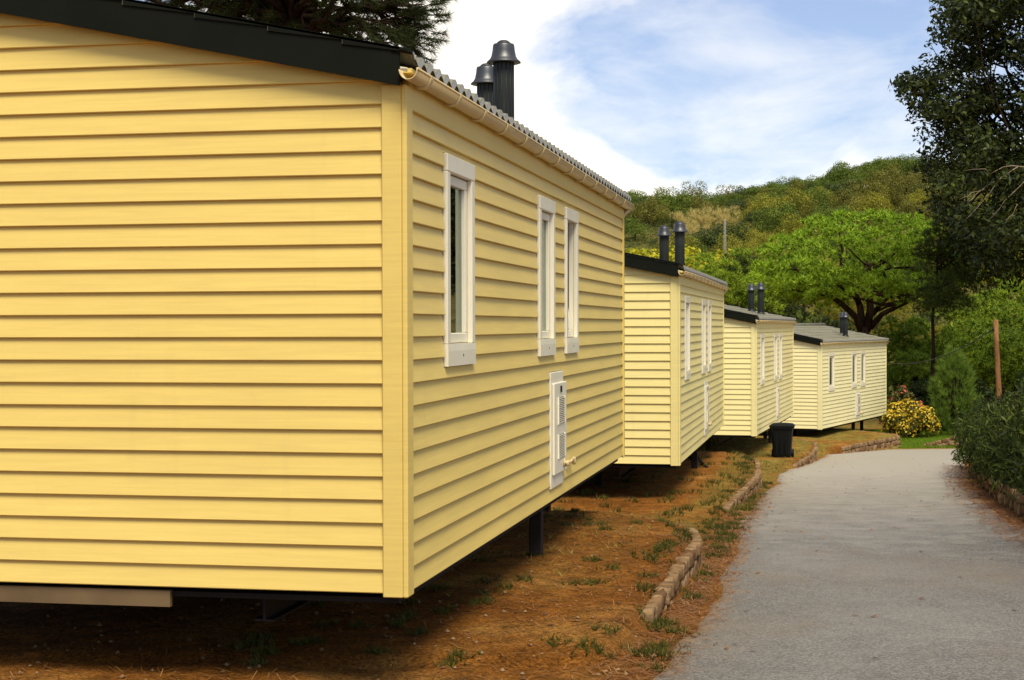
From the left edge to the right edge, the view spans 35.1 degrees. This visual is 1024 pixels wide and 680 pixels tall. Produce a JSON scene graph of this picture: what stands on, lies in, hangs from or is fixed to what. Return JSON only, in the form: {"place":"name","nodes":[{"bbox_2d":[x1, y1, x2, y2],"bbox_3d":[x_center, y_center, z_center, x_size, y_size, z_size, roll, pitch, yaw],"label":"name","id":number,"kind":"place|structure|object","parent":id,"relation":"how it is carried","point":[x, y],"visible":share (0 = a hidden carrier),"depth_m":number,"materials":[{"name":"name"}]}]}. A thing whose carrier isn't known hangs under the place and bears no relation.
{"place":"outdoors","nodes":[
{"label":"outdoors","id":0,"kind":"place"},
{"bbox_2d":[0,417,1023,679],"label":"ground","id":1,"kind":"structure","parent":0,"point":[16,631],"depth_m":9.07,"materials":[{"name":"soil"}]},
{"bbox_2d":[145,0,459,66],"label":"pine tree","id":2,"kind":"object","parent":1,"relation":"on","point":[407,21],"visible":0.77,"depth_m":19.74,"materials":[{"name":"green plant"}]},
{"bbox_2d":[0,0,634,621],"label":"mobile home","id":3,"kind":"object","parent":1,"relation":"on","point":[292,320],"visible":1,"depth_m":7.53,"materials":[{"name":"plastic"}]},
{"bbox_2d":[442,153,475,366],"bbox_3d":[-0.292,-0.401,8.358,0.077,1.060,0.640,0,1,11],"label":"window","id":4,"kind":"structure","parent":3,"relation":"in","point":[458,192],"depth_m":8.46,"materials":[{"name":"white plastic"}]},
{"bbox_2d":[536,195,555,355],"bbox_3d":[0.210,-0.425,10.934,0.076,1.060,0.610,0,1,11],"label":"window","id":5,"kind":"structure","parent":3,"relation":"in","point":[546,208],"depth_m":11.09,"materials":[{"name":"white plastic"}]},
{"bbox_2d":[563,207,578,353],"bbox_3d":[0.337,-0.435,12.015,0.239,1.060,0.580,0,1,11],"label":"window","id":6,"kind":"structure","parent":3,"relation":"in","point":[571,320],"depth_m":12.21,"materials":[{"name":"white plastic"}]},
{"bbox_2d":[1,452,763,679],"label":"pebbles","id":7,"kind":"object","parent":1,"relation":"on","point":[352,612],"visible":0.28,"depth_m":9.00,"materials":[{"name":"stone"}]},
{"bbox_2d":[220,507,730,672],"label":"weeds","id":8,"kind":"object","parent":1,"relation":"on","point":[260,650],"visible":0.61,"depth_m":8.97,"materials":[{"name":"green plant"}]},
{"bbox_2d":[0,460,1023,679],"bbox_3d":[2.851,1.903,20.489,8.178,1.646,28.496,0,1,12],"label":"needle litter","id":9,"kind":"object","parent":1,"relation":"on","point":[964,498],"visible":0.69,"depth_m":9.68,"materials":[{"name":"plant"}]},
{"bbox_2d":[626,247,658,258],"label":"leafy tree","id":10,"kind":"object","parent":1,"relation":"on","point":[644,252],"visible":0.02,"depth_m":75.84,"materials":[{"name":"yellow plant"}]},
{"bbox_2d":[551,451,762,517],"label":"weeds","id":11,"kind":"object","parent":1,"relation":"on","point":[588,491],"visible":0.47,"depth_m":20.39,"materials":[{"name":"green plant"}]},
{"bbox_2d":[595,221,728,485],"bbox_3d":[0.829,0.262,23.966,4.228,4.027,8.145,0,1,11],"label":"mobile home","id":12,"kind":"object","parent":1,"relation":"on","point":[674,364],"visible":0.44,"depth_m":19.80,"materials":[{"name":"metal"}]},
{"bbox_2d":[684,296,690,379],"bbox_3d":[2.223,-0.030,20.761,0.075,1.060,0.640,0,1,11],"label":"window","id":13,"kind":"structure","parent":12,"relation":"in","point":[687,371],"depth_m":20.95,"materials":[{"name":"white plastic"}]},
{"bbox_2d":[701,299,705,373],"bbox_3d":[2.737,-0.054,23.335,0.075,1.060,0.610,0,1,11],"label":"window","id":14,"kind":"structure","parent":12,"relation":"in","point":[703,313],"depth_m":23.51,"materials":[{"name":"white plastic"}]},
{"bbox_2d":[707,300,711,370],"bbox_3d":[2.950,-0.064,24.399,0.077,1.060,0.580,0,1,11],"label":"window","id":15,"kind":"structure","parent":12,"relation":"in","point":[709,313],"depth_m":24.61,"materials":[{"name":"white plastic"}]},
{"bbox_2d":[641,528,701,622],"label":"stone wall","id":16,"kind":"structure","parent":1,"relation":"on","point":[688,562],"depth_m":10.88,"materials":[{"name":"stone"}]},
{"bbox_2d":[570,454,777,662],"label":"weeds","id":17,"kind":"object","parent":1,"relation":"on","point":[663,646],"visible":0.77,"depth_m":11.76,"materials":[{"name":"green plant"}]},
{"bbox_2d":[544,437,834,515],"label":"green grass","id":18,"kind":"structure","parent":1,"relation":"on","point":[741,468],"depth_m":24.92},
{"bbox_2d":[656,244,737,271],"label":"leafy tree","id":19,"kind":"object","parent":1,"relation":"on","point":[672,254],"visible":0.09,"depth_m":78.17,"materials":[{"name":"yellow plant"}]},
{"bbox_2d":[685,245,788,314],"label":"pine tree","id":20,"kind":"object","parent":1,"relation":"on","point":[720,273],"visible":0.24,"depth_m":71.37,"materials":[{"name":"green plant"}]},
{"bbox_2d":[723,456,761,510],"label":"stone wall","id":21,"kind":"structure","parent":1,"relation":"on","point":[754,483],"depth_m":21.88,"materials":[{"name":"stone"}]},
{"bbox_2d":[706,282,796,451],"bbox_3d":[4.068,0.693,37.342,4.228,4.027,8.145,0,1,15],"label":"mobile home","id":22,"kind":"object","parent":1,"relation":"on","point":[759,371],"visible":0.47,"depth_m":33.55,"materials":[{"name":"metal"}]},
{"bbox_2d":[760,334,764,384],"bbox_3d":[5.241,0.403,34.048,0.075,1.060,0.640,0,1,15],"label":"window","id":23,"kind":"structure","parent":22,"relation":"in","point":[762,338],"depth_m":34.23,"materials":[{"name":"white plastic"}]},
{"bbox_2d":[773,333,777,380],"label":"window","id":24,"kind":"structure","parent":22,"relation":"in","point":[775,336],"depth_m":36.75,"materials":[{"name":"white plastic"}]},
{"bbox_2d":[779,333,781,378],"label":"window","id":25,"kind":"structure","parent":22,"relation":"in","point":[780,334],"depth_m":37.79,"materials":[{"name":"white plastic"}]},
{"bbox_2d":[715,251,803,315],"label":"pine tree","id":26,"kind":"object","parent":1,"relation":"on","point":[745,263],"visible":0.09,"depth_m":74.73,"materials":[{"name":"green plant"}]},
{"bbox_2d":[769,422,794,456],"bbox_3d":[5.582,2.073,33.452,0.500,0.730,0.606,0,1,14],"label":"wheelie bin","id":27,"kind":"object","parent":1,"relation":"on","point":[782,434],"visible":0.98,"depth_m":33.22,"materials":[{"name":"black plastic"}]},
{"bbox_2d":[760,438,817,467],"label":"stone wall","id":28,"kind":"structure","parent":1,"relation":"on","point":[811,457],"depth_m":34.25,"materials":[{"name":"stone"}]},
{"bbox_2d":[783,299,856,330],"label":"pine tree","id":29,"kind":"object","parent":1,"relation":"on","point":[835,323],"visible":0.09,"depth_m":83.79,"materials":[{"name":"green plant"}]},
{"bbox_2d":[767,312,889,434],"bbox_3d":[8.331,1.175,48.637,4.228,4.027,8.145,0,1,26],"label":"mobile home","id":30,"kind":"object","parent":1,"relation":"on","point":[840,375],"visible":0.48,"depth_m":46.27,"materials":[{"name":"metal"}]},
{"bbox_2d":[828,353,834,390],"bbox_3d":[8.891,0.887,45.186,0.075,1.060,0.640,0,1,26],"label":"window","id":31,"kind":"structure","parent":30,"relation":"in","point":[831,356],"depth_m":45.32,"materials":[{"name":"white plastic"}]},
{"bbox_2d":[851,351,856,387],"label":"window","id":32,"kind":"structure","parent":30,"relation":"in","point":[854,353],"depth_m":47.62,"materials":[{"name":"white plastic"}]},
{"bbox_2d":[860,351,865,386],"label":"window","id":33,"kind":"structure","parent":30,"relation":"in","point":[863,353],"depth_m":48.63,"materials":[{"name":"white plastic"}]},
{"bbox_2d":[736,208,981,332],"bbox_3d":[14.061,-1.141,65.054,10.055,8.460,9.058,0,1,0],"label":"umbrella pine","id":34,"kind":"object","parent":1,"relation":"on","point":[810,285],"visible":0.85,"depth_m":63.83,"materials":[{"name":"green plant"}]},
{"bbox_2d":[841,430,900,452],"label":"stone wall","id":35,"kind":"structure","parent":1,"relation":"on","point":[876,444],"depth_m":43.39,"materials":[{"name":"stone"}]},
{"bbox_2d":[814,291,947,359],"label":"pine tree","id":36,"kind":"object","parent":1,"relation":"on","point":[853,307],"visible":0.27,"depth_m":91.14,"materials":[{"name":"green plant"}]},
{"bbox_2d":[877,385,923,429],"bbox_3d":[12.485,2.249,51.472,1.618,1.718,1.802,0,1,0],"label":"oleander bush","id":37,"kind":"object","parent":1,"relation":"on","point":[901,392],"visible":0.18,"depth_m":51.26,"materials":[{"name":"green plant"}]},
{"bbox_2d":[881,398,941,437],"bbox_3d":[11.979,2.430,48.623,1.883,1.385,1.923,0,1,0],"label":"flowering bush","id":38,"kind":"object","parent":1,"relation":"on","point":[900,418],"visible":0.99,"depth_m":48.24,"materials":[{"name":"yellow plant"}]},
{"bbox_2d":[873,314,972,414],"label":"pine tree","id":39,"kind":"object","parent":1,"relation":"on","point":[910,349],"visible":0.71,"depth_m":66.70,"materials":[{"name":"green plant"}]},
{"bbox_2d":[909,378,946,415],"bbox_3d":[14.190,2.137,55.921,1.489,1.722,2.673,0,1,0],"label":"shrub","id":40,"kind":"object","parent":1,"relation":"on","point":[919,391],"visible":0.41,"depth_m":55.40,"materials":[{"name":"green plant"}]},
{"bbox_2d":[924,436,959,446],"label":"stone wall","id":41,"kind":"structure","parent":1,"relation":"on","point":[946,441],"depth_m":44.95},
{"bbox_2d":[904,217,1000,377],"bbox_3d":[15.067,-0.788,55.885,3.954,7.291,4.257,0,1,0],"label":"slender pine","id":42,"kind":"object","parent":1,"relation":"on","point":[944,295],"visible":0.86,"depth_m":55.61,"materials":[{"name":"green plant"}]},
{"bbox_2d":[925,343,984,435],"bbox_3d":[13.422,1.545,49.037,1.847,3.083,1.862,0,1,0],"label":"pine","id":43,"kind":"object","parent":1,"relation":"on","point":[952,390],"visible":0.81,"depth_m":48.85,"materials":[{"name":"green plant"}]},
{"bbox_2d":[888,0,1023,293],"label":"evergreen oak","id":44,"kind":"object","parent":1,"relation":"on","point":[998,168],"visible":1,"depth_m":52.58,"materials":[{"name":"green plant"}]},
{"bbox_2d":[924,316,1011,412],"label":"pine tree","id":45,"kind":"object","parent":1,"relation":"on","point":[959,324],"visible":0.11,"depth_m":67.75,"materials":[{"name":"green plant"}]},
{"bbox_2d":[930,274,1023,391],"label":"pine tree","id":46,"kind":"object","parent":1,"relation":"on","point":[992,306],"visible":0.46,"depth_m":73.56,"materials":[{"name":"green plant"}]},
{"bbox_2d":[941,299,1023,396],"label":"pine tree","id":47,"kind":"object","parent":1,"relation":"on","point":[1014,362],"visible":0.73,"depth_m":65.62,"materials":[{"name":"green plant"}]},
{"bbox_2d":[958,379,1007,416],"bbox_3d":[15.785,2.157,54.066,1.830,1.728,2.550,0,1,0],"label":"shrub","id":48,"kind":"object","parent":1,"relation":"on","point":[980,388],"visible":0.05,"depth_m":53.74,"materials":[{"name":"green plant"}]},
{"bbox_2d":[950,371,1023,515],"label":"hedge","id":49,"kind":"object","parent":1,"relation":"on","point":[989,435],"visible":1,"depth_m":21.36,"materials":[{"name":"green plant"}]},
{"bbox_2d":[992,319,1001,403],"bbox_3d":[12.016,1.234,40.013,0.309,3.484,0.140,0,1,0],"label":"wooden post","id":50,"kind":"object","parent":1,"relation":"on","point":[995,329],"visible":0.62,"depth_m":39.96,"materials":[{"name":"wood"}]},
{"bbox_2d":[887,329,991,363],"bbox_3d":[11.888,0.232,46.003,0.027,1.108,12.003,0,1,0],"label":"cable","id":51,"kind":"object","parent":50,"relation":"attached to","point":[943,355],"visible":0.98,"depth_m":44.58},
{"bbox_2d":[973,464,1023,516],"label":"stone wall","id":52,"kind":"structure","parent":1,"relation":"on","point":[1002,497],"depth_m":19.74,"materials":[{"name":"stone"}]},
{"bbox_2d":[139,0,1023,197],"label":"sky","id":53,"kind":"structure","parent":0,"point":[646,95],"materials":[{"name":"blue"}]},
{"bbox_2d":[624,183,1023,411],"bbox_3d":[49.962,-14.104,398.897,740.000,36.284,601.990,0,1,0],"label":"hill","id":54,"kind":"structure","parent":0,"point":[643,240],"depth_m":201.18,"materials":[{"name":"plant"}]},
{"bbox_2d":[624,216,650,239],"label":"hillside tree","id":55,"kind":"object","parent":54,"relation":"on","point":[631,226],"visible":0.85,"depth_m":203.00,"materials":[{"name":"green plant"}]},
{"bbox_2d":[627,189,651,202],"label":"hillside tree","id":56,"kind":"object","parent":54,"relation":"on","point":[633,194],"visible":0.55,"depth_m":249.25,"materials":[{"name":"green plant"}]},
{"bbox_2d":[624,198,669,225],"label":"hillside tree","id":57,"kind":"object","parent":54,"relation":"on","point":[652,216],"visible":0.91,"depth_m":216.99,"materials":[{"name":"green plant"}]},
{"bbox_2d":[637,194,671,225],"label":"hillside tree","id":58,"kind":"object","parent":54,"relation":"on","point":[660,206],"visible":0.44,"depth_m":220.77,"materials":[{"name":"green plant"}]},
{"bbox_2d":[645,186,695,224],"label":"hillside tree","id":59,"kind":"object","parent":54,"relation":"on","point":[683,201],"visible":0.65,"depth_m":226.25,"materials":[{"name":"green plant"}]},
{"bbox_2d":[651,227,700,256],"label":"hillside tree","id":60,"kind":"object","parent":54,"relation":"on","point":[689,244],"visible":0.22,"depth_m":174.87,"materials":[{"name":"green plant"}]},
{"bbox_2d":[667,210,696,228],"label":"hillside tree","id":61,"kind":"object","parent":54,"relation":"on","point":[674,220],"visible":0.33,"depth_m":210.45,"materials":[{"name":"green plant"}]},
{"bbox_2d":[669,210,698,234],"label":"hillside tree","id":62,"kind":"object","parent":54,"relation":"on","point":[681,218],"visible":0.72,"depth_m":204.45,"materials":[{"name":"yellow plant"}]},
{"bbox_2d":[670,234,709,255],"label":"hillside tree","id":63,"kind":"object","parent":54,"relation":"on","point":[699,246],"visible":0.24,"depth_m":178.01,"materials":[{"name":"green plant"}]},
{"bbox_2d":[680,180,715,205],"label":"hillside tree","id":64,"kind":"object","parent":54,"relation":"on","point":[696,190],"visible":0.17,"depth_m":252.81,"materials":[{"name":"green plant"}]},
{"bbox_2d":[688,205,718,232],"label":"hillside tree","id":65,"kind":"object","parent":54,"relation":"on","point":[704,221],"visible":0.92,"depth_m":207.61,"materials":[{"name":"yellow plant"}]},
{"bbox_2d":[686,228,727,253],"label":"hillside tree","id":66,"kind":"object","parent":54,"relation":"on","point":[704,234],"visible":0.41,"depth_m":183.87,"materials":[{"name":"green plant"}]},
{"bbox_2d":[685,196,729,226],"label":"hillside tree","id":67,"kind":"object","parent":54,"relation":"on","point":[705,205],"visible":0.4,"depth_m":220.50,"materials":[{"name":"green plant"}]},
{"bbox_2d":[696,192,726,211],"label":"hillside tree","id":68,"kind":"object","parent":54,"relation":"on","point":[706,196],"visible":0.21,"depth_m":248.26,"materials":[{"name":"green plant"}]},
{"bbox_2d":[713,184,740,206],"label":"hillside tree","id":69,"kind":"object","parent":54,"relation":"on","point":[726,191],"visible":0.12,"depth_m":274.41,"materials":[{"name":"green plant"}]},
{"bbox_2d":[714,204,741,230],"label":"hillside tree","id":70,"kind":"object","parent":54,"relation":"on","point":[726,216],"visible":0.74,"depth_m":204.43,"materials":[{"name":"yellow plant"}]},
{"bbox_2d":[709,233,747,255],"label":"hillside tree","id":71,"kind":"object","parent":54,"relation":"on","point":[733,242],"visible":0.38,"depth_m":179.81,"materials":[{"name":"green plant"}]},
{"bbox_2d":[699,221,759,253],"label":"hillside tree","id":72,"kind":"object","parent":54,"relation":"on","point":[732,230],"visible":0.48,"depth_m":185.16,"materials":[{"name":"green plant"}]},
{"bbox_2d":[714,193,746,208],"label":"hillside tree","id":73,"kind":"object","parent":54,"relation":"on","point":[722,200],"visible":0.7,"depth_m":243.16,"materials":[{"name":"green plant"}]},
{"bbox_2d":[721,198,749,217],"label":"hillside tree","id":74,"kind":"object","parent":54,"relation":"on","point":[738,203],"visible":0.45,"depth_m":227.51,"materials":[{"name":"green plant"}]},
{"bbox_2d":[718,223,767,248],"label":"hillside tree","id":75,"kind":"object","parent":54,"relation":"on","point":[752,232],"visible":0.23,"depth_m":189.49,"materials":[{"name":"green plant"}]},
{"bbox_2d":[738,209,773,231],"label":"hillside tree","id":76,"kind":"object","parent":54,"relation":"on","point":[748,217],"visible":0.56,"depth_m":207.48,"materials":[{"name":"green plant"}]},
{"bbox_2d":[743,232,773,254],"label":"hillside tree","id":77,"kind":"object","parent":54,"relation":"on","point":[760,240],"visible":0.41,"depth_m":172.03,"materials":[{"name":"green plant"}]},
{"bbox_2d":[740,193,781,230],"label":"hillside tree","id":78,"kind":"object","parent":54,"relation":"on","point":[767,202],"visible":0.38,"depth_m":211.63,"materials":[{"name":"green plant"}]},
{"bbox_2d":[743,182,789,196],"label":"hillside tree","id":79,"kind":"object","parent":54,"relation":"on","point":[751,190],"visible":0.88,"depth_m":239.75,"materials":[{"name":"green plant"}]},
{"bbox_2d":[751,200,805,236],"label":"hillside tree","id":80,"kind":"object","parent":54,"relation":"on","point":[769,215],"visible":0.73,"depth_m":198.54,"materials":[{"name":"green plant"}]},
{"bbox_2d":[763,176,799,186],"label":"hillside tree","id":81,"kind":"object","parent":54,"relation":"on","point":[783,181],"visible":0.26,"depth_m":292.10,"materials":[{"name":"green plant"}]},
{"bbox_2d":[768,188,814,217],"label":"hillside tree","id":82,"kind":"object","parent":54,"relation":"on","point":[801,198],"visible":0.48,"depth_m":212.40,"materials":[{"name":"green plant"}]},
{"bbox_2d":[779,179,806,197],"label":"hillside tree","id":83,"kind":"object","parent":54,"relation":"on","point":[797,185],"visible":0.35,"depth_m":247.27,"materials":[{"name":"green plant"}]},
{"bbox_2d":[770,211,819,242],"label":"hillside tree","id":84,"kind":"object","parent":54,"relation":"on","point":[796,224],"visible":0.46,"depth_m":191.87,"materials":[{"name":"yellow plant"}]},
{"bbox_2d":[797,199,822,217],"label":"hillside tree","id":85,"kind":"object","parent":54,"relation":"on","point":[802,214],"visible":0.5,"depth_m":209.72,"materials":[{"name":"green plant"}]},
{"bbox_2d":[791,189,839,213],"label":"hillside tree","id":86,"kind":"object","parent":54,"relation":"on","point":[824,201],"visible":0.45,"depth_m":214.32,"materials":[{"name":"green plant"}]},
{"bbox_2d":[624,178,1023,411],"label":"scrub","id":87,"kind":"object","parent":54,"relation":"on","point":[653,239],"visible":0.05,"depth_m":204.62,"materials":[{"name":"green plant"}]},
{"bbox_2d":[814,181,855,205],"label":"hillside tree","id":88,"kind":"object","parent":54,"relation":"on","point":[832,187],"visible":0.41,"depth_m":225.73,"materials":[{"name":"green plant"}]},
{"bbox_2d":[813,306,856,329],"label":"hillside tree","id":89,"kind":"object","parent":54,"relation":"on","point":[849,323],"visible":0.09,"depth_m":137.81,"materials":[{"name":"green plant"}]},
{"bbox_2d":[806,204,868,223],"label":"hillside tree","id":90,"kind":"object","parent":54,"relation":"on","point":[829,211],"visible":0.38,"depth_m":193.88,"materials":[{"name":"green plant"}]},
{"bbox_2d":[817,163,860,186],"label":"hillside tree","id":91,"kind":"object","parent":54,"relation":"on","point":[836,173],"visible":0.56,"depth_m":255.31,"materials":[{"name":"green plant"}]},
{"bbox_2d":[824,178,860,194],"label":"hillside tree","id":92,"kind":"object","parent":54,"relation":"on","point":[846,184],"visible":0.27,"depth_m":235.03,"materials":[{"name":"green plant"}]},
{"bbox_2d":[825,160,866,186],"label":"hillside tree","id":93,"kind":"object","parent":54,"relation":"on","point":[841,163],"visible":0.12,"depth_m":264.20,"materials":[{"name":"green plant"}]},
{"bbox_2d":[825,187,872,212],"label":"hillside tree","id":94,"kind":"object","parent":54,"relation":"on","point":[839,198],"visible":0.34,"depth_m":205.31,"materials":[{"name":"green plant"}]},
{"bbox_2d":[843,190,895,224],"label":"hillside tree","id":95,"kind":"object","parent":54,"relation":"on","point":[865,200],"visible":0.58,"depth_m":196.40,"materials":[{"name":"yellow plant"}]},
{"bbox_2d":[844,169,897,199],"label":"hillside tree","id":96,"kind":"object","parent":54,"relation":"on","point":[860,188],"visible":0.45,"depth_m":226.05,"materials":[{"name":"green plant"}]},
{"bbox_2d":[847,182,902,210],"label":"hillside tree","id":97,"kind":"object","parent":54,"relation":"on","point":[878,189],"visible":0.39,"depth_m":213.91,"materials":[{"name":"green plant"}]},
{"bbox_2d":[856,158,894,179],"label":"hillside tree","id":98,"kind":"object","parent":54,"relation":"on","point":[869,166],"visible":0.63,"depth_m":256.55,"materials":[{"name":"green plant"}]},
{"bbox_2d":[872,162,922,191],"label":"hillside tree","id":99,"kind":"object","parent":54,"relation":"on","point":[890,170],"visible":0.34,"depth_m":230.85,"materials":[{"name":"green plant"}]},
{"bbox_2d":[877,157,919,170],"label":"hillside tree","id":100,"kind":"object","parent":54,"relation":"on","point":[882,167],"visible":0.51,"depth_m":247.67,"materials":[{"name":"green plant"}]},
{"bbox_2d":[884,171,931,209],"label":"hillside tree","id":101,"kind":"object","parent":54,"relation":"on","point":[904,192],"visible":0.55,"depth_m":213.40,"materials":[{"name":"green plant"}]},
{"bbox_2d":[888,153,927,179],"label":"hillside tree","id":102,"kind":"object","parent":54,"relation":"on","point":[906,163],"visible":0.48,"depth_m":244.43,"materials":[{"name":"green plant"}]},
{"bbox_2d":[885,195,932,230],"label":"hillside tree","id":103,"kind":"object","parent":54,"relation":"on","point":[900,210],"visible":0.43,"depth_m":194.79,"materials":[{"name":"green plant"}]},
{"bbox_2d":[900,195,929,211],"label":"hillside tree","id":104,"kind":"object","parent":54,"relation":"on","point":[916,199],"visible":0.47,"depth_m":203.79,"materials":[{"name":"green plant"}]},
{"bbox_2d":[905,188,931,208],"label":"hillside tree","id":105,"kind":"object","parent":54,"relation":"on","point":[917,193],"visible":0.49,"depth_m":206.50,"materials":[{"name":"green plant"}]},
{"bbox_2d":[653,449,1023,679],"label":"road","id":106,"kind":"structure","parent":0,"point":[790,615],"depth_m":11.32,"materials":[{"name":"asphalt"}]},
{"bbox_2d":[682,458,1018,658],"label":"fallen leaves","id":107,"kind":"object","parent":106,"relation":"on","point":[821,559],"visible":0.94,"depth_m":14.73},
{"bbox_2d":[846,428,955,448],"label":"lawn","id":108,"kind":"structure","parent":0,"point":[919,441],"depth_m":47.19,"materials":[{"name":"plant"}]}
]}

